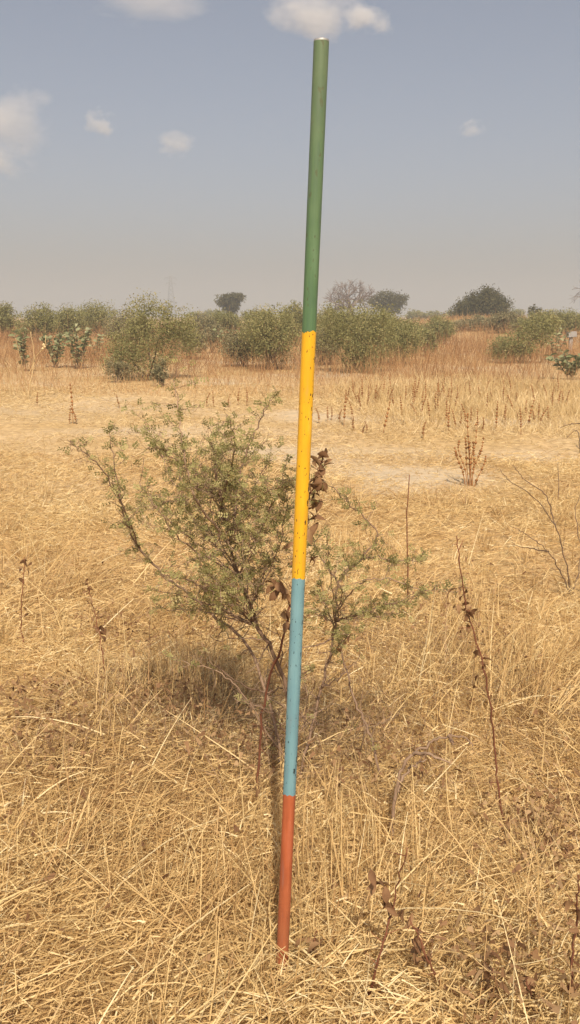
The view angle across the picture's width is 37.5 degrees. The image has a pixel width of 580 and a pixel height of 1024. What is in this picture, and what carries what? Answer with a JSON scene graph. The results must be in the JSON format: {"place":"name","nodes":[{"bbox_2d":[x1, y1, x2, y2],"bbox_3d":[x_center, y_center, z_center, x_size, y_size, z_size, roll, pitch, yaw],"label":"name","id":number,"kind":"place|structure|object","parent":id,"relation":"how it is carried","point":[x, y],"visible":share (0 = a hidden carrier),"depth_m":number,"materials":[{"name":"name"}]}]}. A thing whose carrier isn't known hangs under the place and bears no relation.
{"place":"outdoors","nodes":[
{"label":"outdoors","id":0,"kind":"place"},
{"bbox_2d":[0,315,579,1023],"bbox_3d":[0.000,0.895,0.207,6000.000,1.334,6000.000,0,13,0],"label":"ground","id":1,"kind":"structure","parent":0,"point":[24,427],"depth_m":5.77,"materials":[{"name":"beige plant"}]},
{"bbox_2d":[0,301,21,337],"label":"shrub","id":2,"kind":"object","parent":1,"relation":"on","point":[6,314],"visible":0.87,"depth_m":40.69,"materials":[{"name":"green plant"}]},
{"bbox_2d":[8,327,29,369],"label":"milkweed plant","id":3,"kind":"object","parent":1,"relation":"on","point":[23,348],"visible":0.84,"depth_m":22.13,"materials":[{"name":"green plant"}]},
{"bbox_2d":[16,557,31,647],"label":"dried weed","id":4,"kind":"object","parent":1,"relation":"on","point":[24,560],"visible":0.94,"depth_m":3.96,"materials":[{"name":"brown plant"}]},
{"bbox_2d":[5,335,45,398],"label":"bare stalk shrub","id":5,"kind":"object","parent":1,"relation":"on","point":[43,345],"visible":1,"depth_m":15.79,"materials":[{"name":"brown plant"}]},
{"bbox_2d":[9,301,62,342],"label":"shrub","id":6,"kind":"object","parent":1,"relation":"on","point":[48,318],"visible":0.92,"depth_m":37.02,"materials":[{"name":"green plant"}]},
{"bbox_2d":[42,432,47,506],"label":"dry stalk","id":7,"kind":"object","parent":1,"relation":"on","point":[44,470],"visible":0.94,"depth_m":6.86,"materials":[{"name":"beige plant"}]},
{"bbox_2d":[39,329,71,366],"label":"milkweed plant","id":8,"kind":"object","parent":1,"relation":"on","point":[58,340],"visible":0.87,"depth_m":23.54,"materials":[{"name":"green plant"}]},
{"bbox_2d":[44,761,66,785],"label":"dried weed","id":9,"kind":"object","parent":1,"relation":"on","point":[58,766],"visible":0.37,"depth_m":2.80,"materials":[{"name":"brown plant"}]},
{"bbox_2d":[49,702,67,722],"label":"dried weed","id":10,"kind":"object","parent":1,"relation":"on","point":[50,710],"visible":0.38,"depth_m":3.25,"materials":[{"name":"brown plant"}]},
{"bbox_2d":[70,384,73,418],"bbox_3d":[-3.101,-1.538,12.138,0.043,0.625,0.071,-4,14,-16],"label":"seed spike","id":11,"kind":"object","parent":1,"relation":"on","point":[72,409],"visible":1,"depth_m":12.11,"materials":[{"name":"brown plant"}]},
{"bbox_2d":[53,303,91,339],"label":"shrub","id":12,"kind":"object","parent":1,"relation":"on","point":[68,319],"visible":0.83,"depth_m":38.74,"materials":[{"name":"green plant"}]},
{"bbox_2d":[64,323,92,368],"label":"milkweed plant","id":13,"kind":"object","parent":1,"relation":"on","point":[72,339],"visible":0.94,"depth_m":23.34,"materials":[{"name":"green plant"}]},
{"bbox_2d":[65,298,120,333],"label":"shrub","id":14,"kind":"object","parent":1,"relation":"on","point":[94,315],"visible":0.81,"depth_m":42.39,"materials":[{"name":"green plant"}]},
{"bbox_2d":[83,579,105,682],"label":"dried weed","id":15,"kind":"object","parent":1,"relation":"on","point":[101,627],"visible":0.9,"depth_m":3.44,"materials":[{"name":"brown plant"}]},
{"bbox_2d":[88,334,103,358],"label":"milkweed plant","id":16,"kind":"object","parent":1,"relation":"on","point":[100,337],"visible":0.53,"depth_m":26.89,"materials":[{"name":"green plant"}]},
{"bbox_2d":[105,356,130,382],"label":"shrub","id":17,"kind":"object","parent":1,"relation":"on","point":[118,365],"visible":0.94,"depth_m":19.25,"materials":[{"name":"green plant"}]},
{"bbox_2d":[99,306,151,345],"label":"shrub","id":18,"kind":"object","parent":1,"relation":"on","point":[119,323],"visible":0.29,"depth_m":34.92,"materials":[{"name":"green plant"}]},
{"bbox_2d":[95,287,203,379],"bbox_3d":[-3.309,-4.147,20.090,2.517,2.192,1.660,0,13,0],"label":"shrub","id":19,"kind":"object","parent":1,"relation":"on","point":[167,328],"visible":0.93,"depth_m":19.97,"materials":[{"name":"green plant"}]},
{"bbox_2d":[149,357,171,386],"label":"shrub","id":20,"kind":"object","parent":1,"relation":"on","point":[156,372],"visible":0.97,"depth_m":18.23,"materials":[{"name":"green plant"}]},
{"bbox_2d":[164,276,176,316],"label":"power pylon","id":21,"kind":"object","parent":1,"relation":"on","point":[171,283],"visible":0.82,"depth_m":599.66,"materials":[{"name":"grey metal"}]},
{"bbox_2d":[172,315,208,359],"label":"shrub","id":22,"kind":"object","parent":1,"relation":"on","point":[200,339],"visible":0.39,"depth_m":27.33,"materials":[{"name":"green plant"}]},
{"bbox_2d":[184,310,211,321],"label":"distant bush","id":23,"kind":"object","parent":1,"relation":"on","point":[199,313],"visible":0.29,"depth_m":106.48,"materials":[{"name":"green plant"}]},
{"bbox_2d":[192,313,223,340],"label":"shrub","id":24,"kind":"object","parent":1,"relation":"on","point":[209,322],"visible":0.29,"depth_m":38.69,"materials":[{"name":"green plant"}]},
{"bbox_2d":[199,308,221,316],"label":"distant bush","id":25,"kind":"object","parent":1,"relation":"on","point":[210,311],"visible":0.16,"depth_m":116.23,"materials":[{"name":"green plant"}]},
{"bbox_2d":[203,324,226,352],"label":"shrub","id":26,"kind":"object","parent":1,"relation":"on","point":[213,336],"visible":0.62,"depth_m":30.27,"materials":[{"name":"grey plant"}]},
{"bbox_2d":[207,307,243,333],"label":"shrub","id":27,"kind":"object","parent":1,"relation":"on","point":[224,318],"visible":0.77,"depth_m":46.32,"materials":[{"name":"green plant"}]},
{"bbox_2d":[213,328,238,346],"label":"milkweed plant","id":28,"kind":"object","parent":1,"relation":"on","point":[218,335],"visible":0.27,"depth_m":29.35,"materials":[{"name":"green plant"}]},
{"bbox_2d":[213,292,246,313],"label":"tree","id":29,"kind":"object","parent":1,"relation":"on","point":[232,301],"visible":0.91,"depth_m":96.64,"materials":[{"name":"green plant"}]},
{"bbox_2d":[218,321,263,365],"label":"shrub","id":30,"kind":"object","parent":1,"relation":"on","point":[233,347],"visible":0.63,"depth_m":24.36,"materials":[{"name":"green plant"}]},
{"bbox_2d":[240,307,271,334],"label":"shrub","id":31,"kind":"object","parent":1,"relation":"on","point":[245,314],"visible":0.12,"depth_m":38.85,"materials":[{"name":"green plant"}]},
{"bbox_2d":[57,357,466,780],"bbox_3d":[-0.082,0.241,2.647,1.173,1.424,0.695,6,14,24],"label":"thorn bush","id":32,"kind":"object","parent":1,"relation":"on","point":[223,591],"visible":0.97,"depth_m":2.59,"materials":[{"name":"green plant"}]},
{"bbox_2d":[231,302,316,369],"bbox_3d":[-0.505,-4.849,23.667,2.158,1.902,2.534,-7,15,-29],"label":"shrub","id":33,"kind":"object","parent":1,"relation":"on","point":[265,335],"visible":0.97,"depth_m":23.22,"materials":[{"name":"green plant"}]},
{"bbox_2d":[0,443,579,1023],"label":"fallen straw","id":34,"kind":"object","parent":1,"relation":"on","point":[416,1005],"visible":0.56,"depth_m":2.70,"materials":[{"name":"beige plant"}]},
{"bbox_2d":[0,468,579,1023],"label":"grass tussocks","id":35,"kind":"object","parent":1,"relation":"on","point":[492,678],"depth_m":2.66,"materials":[{"name":"plant"}]},
{"bbox_2d":[0,556,579,1023],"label":"leaf litter","id":36,"kind":"object","parent":1,"relation":"on","point":[476,908],"visible":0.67,"depth_m":2.74,"materials":[{"name":"brown plant"}]},
{"bbox_2d":[0,601,579,853],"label":"weed tangle","id":37,"kind":"object","parent":1,"relation":"on","point":[256,718],"visible":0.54,"depth_m":3.10,"materials":[{"name":"brown plant"}]},
{"bbox_2d":[281,300,302,343],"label":"shrub","id":38,"kind":"object","parent":1,"relation":"on","point":[299,312],"visible":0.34,"depth_m":34.83,"materials":[{"name":"green plant"}]},
{"bbox_2d":[275,38,328,986],"bbox_3d":[0.014,0.238,1.789,0.031,2.238,0.028,2,13,0],"label":"marker pole","id":39,"kind":"object","parent":1,"relation":"on","point":[315,174],"visible":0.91,"depth_m":1.70,"materials":[{"name":"multicoloured paint"}]},
{"bbox_2d":[256,448,361,809],"bbox_3d":[0.045,0.386,2.556,0.348,1.175,0.118,0,13,0],"label":"dried weed","id":40,"kind":"object","parent":1,"relation":"on","point":[317,479],"visible":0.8,"depth_m":2.48,"materials":[{"name":"brown plant"}]},
{"bbox_2d":[295,930,322,963],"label":"dried weed","id":41,"kind":"object","parent":1,"relation":"on","point":[314,943],"visible":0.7,"depth_m":2.00,"materials":[{"name":"brown plant"}]},
{"bbox_2d":[298,321,341,364],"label":"shrub","id":42,"kind":"object","parent":1,"relation":"on","point":[323,348],"visible":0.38,"depth_m":25.33,"materials":[{"name":"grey plant"}]},
{"bbox_2d":[301,302,350,332],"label":"shrub","id":43,"kind":"object","parent":1,"relation":"on","point":[326,309],"visible":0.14,"depth_m":33.18,"materials":[{"name":"green plant"}]},
{"bbox_2d":[343,393,346,418],"bbox_3d":[0.773,-1.434,12.011,0.067,0.494,0.057,-6,12,-37],"label":"seed spike","id":44,"kind":"object","parent":1,"relation":"on","point":[344,409],"visible":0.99,"depth_m":11.99,"materials":[{"name":"brown plant"}]},
{"bbox_2d":[339,708,352,726],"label":"dried weed","id":45,"kind":"object","parent":1,"relation":"on","point":[349,713],"visible":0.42,"depth_m":3.22,"materials":[{"name":"brown plant"}]},
{"bbox_2d":[322,278,375,312],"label":"bare tree","id":46,"kind":"object","parent":1,"relation":"on","point":[342,296],"visible":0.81,"depth_m":115.67,"materials":[{"name":"brown plant"}]},
{"bbox_2d":[302,297,405,372],"bbox_3d":[1.706,-4.635,22.590,2.794,2.026,1.955,0,13,0],"label":"shrub","id":47,"kind":"object","parent":1,"relation":"on","point":[355,341],"visible":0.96,"depth_m":22.38,"materials":[{"name":"green plant"}]},
{"bbox_2d":[334,307,374,335],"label":"shrub","id":48,"kind":"object","parent":1,"relation":"on","point":[358,319],"visible":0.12,"depth_m":36.72,"materials":[{"name":"green plant"}]},
{"bbox_2d":[360,701,407,752],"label":"bare thorn branch","id":49,"kind":"object","parent":1,"relation":"on","point":[378,724],"visible":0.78,"depth_m":2.98,"materials":[{"name":"brown plant"}]},
{"bbox_2d":[366,312,403,344],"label":"shrub","id":50,"kind":"object","parent":1,"relation":"on","point":[384,322],"visible":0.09,"depth_m":34.81,"materials":[{"name":"green plant"}]},
{"bbox_2d":[364,289,408,315],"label":"tree","id":51,"kind":"object","parent":1,"relation":"on","point":[389,298],"visible":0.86,"depth_m":101.47,"materials":[{"name":"green plant"}]},
{"bbox_2d":[383,398,390,431],"bbox_3d":[1.253,-1.221,11.062,0.049,0.520,0.042,14,8,37],"label":"seed spike","id":52,"kind":"object","parent":1,"relation":"on","point":[387,413],"visible":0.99,"depth_m":11.05,"materials":[{"name":"brown plant"}]},
{"bbox_2d":[366,848,413,1003],"bbox_3d":[0.212,0.925,1.890,0.129,0.440,0.079,-6,14,-25],"label":"dried weed","id":53,"kind":"object","parent":1,"relation":"on","point":[385,897],"visible":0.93,"depth_m":1.87,"materials":[{"name":"brown plant"}]},
{"bbox_2d":[375,313,428,363],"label":"shrub","id":54,"kind":"object","parent":1,"relation":"on","point":[408,336],"visible":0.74,"depth_m":25.32,"materials":[{"name":"green plant"}]},
{"bbox_2d":[406,475,409,616],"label":"dry stalk","id":55,"kind":"object","parent":1,"relation":"on","point":[407,537],"visible":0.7,"depth_m":4.22,"materials":[{"name":"brown plant"}]},
{"bbox_2d":[388,318,435,348],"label":"shrub","id":56,"kind":"object","parent":1,"relation":"on","point":[415,324],"visible":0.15,"depth_m":32.18,"materials":[{"name":"green plant"}]},
{"bbox_2d":[404,308,426,320],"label":"distant bush","id":57,"kind":"object","parent":1,"relation":"on","point":[412,314],"visible":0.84,"depth_m":121.07,"materials":[{"name":"green plant"}]},
{"bbox_2d":[389,722,472,839],"bbox_3d":[0.405,0.818,2.557,0.213,0.368,0.194,9,16,35],"label":"bare thorn branch","id":58,"kind":"object","parent":1,"relation":"on","point":[401,778],"visible":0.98,"depth_m":2.54,"materials":[{"name":"brown plant"}]},
{"bbox_2d":[418,327,444,354],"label":"shrub","id":59,"kind":"object","parent":1,"relation":"on","point":[432,338],"visible":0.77,"depth_m":29.29,"materials":[{"name":"green plant"}]},
{"bbox_2d":[407,917,458,1012],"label":"dried weed","id":60,"kind":"object","parent":1,"relation":"on","point":[419,946],"visible":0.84,"depth_m":1.85,"materials":[{"name":"brown plant"}]},
{"bbox_2d":[425,311,440,318],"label":"distant bush","id":61,"kind":"object","parent":1,"relation":"on","point":[434,312],"visible":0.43,"depth_m":135.88,"materials":[{"name":"green plant"}]},
{"bbox_2d":[422,313,457,342],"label":"shrub","id":62,"kind":"object","parent":1,"relation":"on","point":[449,330],"visible":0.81,"depth_m":38.77,"materials":[{"name":"green plant"}]},
{"bbox_2d":[439,310,453,319],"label":"distant bush","id":63,"kind":"object","parent":1,"relation":"on","point":[448,313],"visible":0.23,"depth_m":116.94,"materials":[{"name":"green plant"}]},
{"bbox_2d":[447,405,449,433],"bbox_3d":[2.080,-1.210,11.198,0.049,0.405,0.042,-15,23,-27],"label":"seed spike","id":64,"kind":"object","parent":1,"relation":"on","point":[448,418],"visible":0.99,"depth_m":11.19,"materials":[{"name":"brown plant"}]},
{"bbox_2d":[450,314,490,329],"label":"shrub","id":65,"kind":"object","parent":1,"relation":"on","point":[470,322],"visible":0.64,"depth_m":46.57,"materials":[{"name":"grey plant"}]},
{"bbox_2d":[454,413,486,486],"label":"seed stalk plant","id":66,"kind":"object","parent":1,"relation":"on","point":[469,458],"visible":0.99,"depth_m":7.71,"materials":[{"name":"brown plant"}]},
{"bbox_2d":[448,536,504,823],"bbox_3d":[0.568,0.532,2.562,0.216,0.962,0.105,0,13,0],"label":"dried weed","id":67,"kind":"object","parent":1,"relation":"on","point":[469,613],"visible":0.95,"depth_m":2.52,"materials":[{"name":"brown plant"}]},
{"bbox_2d":[448,283,515,318],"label":"tree","id":68,"kind":"object","parent":1,"relation":"on","point":[488,300],"visible":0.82,"depth_m":69.38,"materials":[{"name":"green plant"}]},
{"bbox_2d":[477,957,499,1022],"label":"dried weed","id":69,"kind":"object","parent":1,"relation":"on","point":[488,975],"visible":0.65,"depth_m":1.85,"materials":[{"name":"brown plant"}]},
{"bbox_2d":[495,401,497,424],"bbox_3d":[2.741,-1.270,11.320,0.067,0.424,0.056,-13,22,-35],"label":"seed spike","id":70,"kind":"object","parent":1,"relation":"on","point":[496,419],"visible":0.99,"depth_m":11.33,"materials":[{"name":"brown plant"}]},
{"bbox_2d":[484,308,525,332],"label":"shrub","id":71,"kind":"object","parent":1,"relation":"on","point":[497,321],"visible":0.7,"depth_m":44.69,"materials":[{"name":"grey plant"}]},
{"bbox_2d":[508,308,525,317],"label":"distant bush","id":72,"kind":"object","parent":1,"relation":"on","point":[520,312],"visible":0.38,"depth_m":125.90,"materials":[{"name":"green plant"}]},
{"bbox_2d":[483,310,567,362],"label":"shrub","id":73,"kind":"object","parent":1,"relation":"on","point":[520,345],"visible":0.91,"depth_m":26.30,"materials":[{"name":"green plant"}]},
{"bbox_2d":[512,973,545,1016],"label":"dried weed","id":74,"kind":"object","parent":1,"relation":"on","point":[530,984],"visible":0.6,"depth_m":1.83,"materials":[{"name":"brown plant"}]},
{"bbox_2d":[527,397,534,423],"bbox_3d":[3.283,-1.340,11.655,0.042,0.482,0.049,26,33,37],"label":"seed spike","id":75,"kind":"object","parent":1,"relation":"on","point":[528,420],"visible":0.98,"depth_m":11.63,"materials":[{"name":"brown plant"}]},
{"bbox_2d":[507,309,558,338],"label":"shrub","id":76,"kind":"object","parent":1,"relation":"on","point":[520,320],"visible":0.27,"depth_m":40.89,"materials":[{"name":"green plant"}]},
{"bbox_2d":[527,304,543,316],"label":"tree","id":77,"kind":"object","parent":1,"relation":"on","point":[534,307],"visible":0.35,"depth_m":71.83,"materials":[{"name":"green plant"}]},
{"bbox_2d":[501,463,579,594],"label":"bare thorn shrub","id":78,"kind":"object","parent":1,"relation":"on","point":[545,550],"visible":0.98,"depth_m":4.78,"materials":[{"name":"brown plant"}]},
{"bbox_2d":[542,309,563,316],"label":"distant bush","id":79,"kind":"object","parent":1,"relation":"on","point":[554,311],"visible":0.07,"depth_m":116.45,"materials":[{"name":"green plant"}]},
{"bbox_2d":[547,327,571,358],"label":"shrub","id":80,"kind":"object","parent":1,"relation":"on","point":[557,339],"visible":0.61,"depth_m":28.62,"materials":[{"name":"green plant"}]},
{"bbox_2d":[544,349,579,379],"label":"milkweed plant","id":81,"kind":"object","parent":1,"relation":"on","point":[565,361],"visible":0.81,"depth_m":20.24,"materials":[{"name":"green plant"}]},
{"bbox_2d":[552,306,579,332],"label":"shrub","id":82,"kind":"object","parent":1,"relation":"on","point":[571,317],"visible":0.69,"depth_m":44.54,"materials":[{"name":"green plant"}]},
{"bbox_2d":[560,422,579,448],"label":"bare twigs","id":83,"kind":"object","parent":1,"relation":"on","point":[575,431],"visible":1,"depth_m":9.77,"materials":[{"name":"brown plant"}]},
{"bbox_2d":[566,331,576,353],"bbox_3d":[10.340,-6.130,31.427,0.334,1.020,0.260,0,13,0],"label":"boundary marker","id":84,"kind":"object","parent":1,"relation":"on","point":[572,334],"visible":0.61,"depth_m":31.25,"materials":[{"name":"concrete"}]},
{"bbox_2d":[564,874,579,1012],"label":"dried weed","id":85,"kind":"object","parent":1,"relation":"on","point":[568,904],"visible":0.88,"depth_m":1.84,"materials":[{"name":"brown plant"}]},
{"bbox_2d":[0,371,579,531],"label":"short grass","id":86,"kind":"structure","parent":0,"point":[480,402],"depth_m":12.50,"materials":[{"name":"beige plant"}]},
{"bbox_2d":[0,308,579,401],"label":"reddish tall grass","id":87,"kind":"structure","parent":0,"point":[43,355],"depth_m":22.34,"materials":[{"name":"brown plant"}]},
{"bbox_2d":[0,0,579,314],"label":"sky","id":88,"kind":"structure","parent":0,"point":[143,143],"materials":[{"name":"blue"}]}
]}

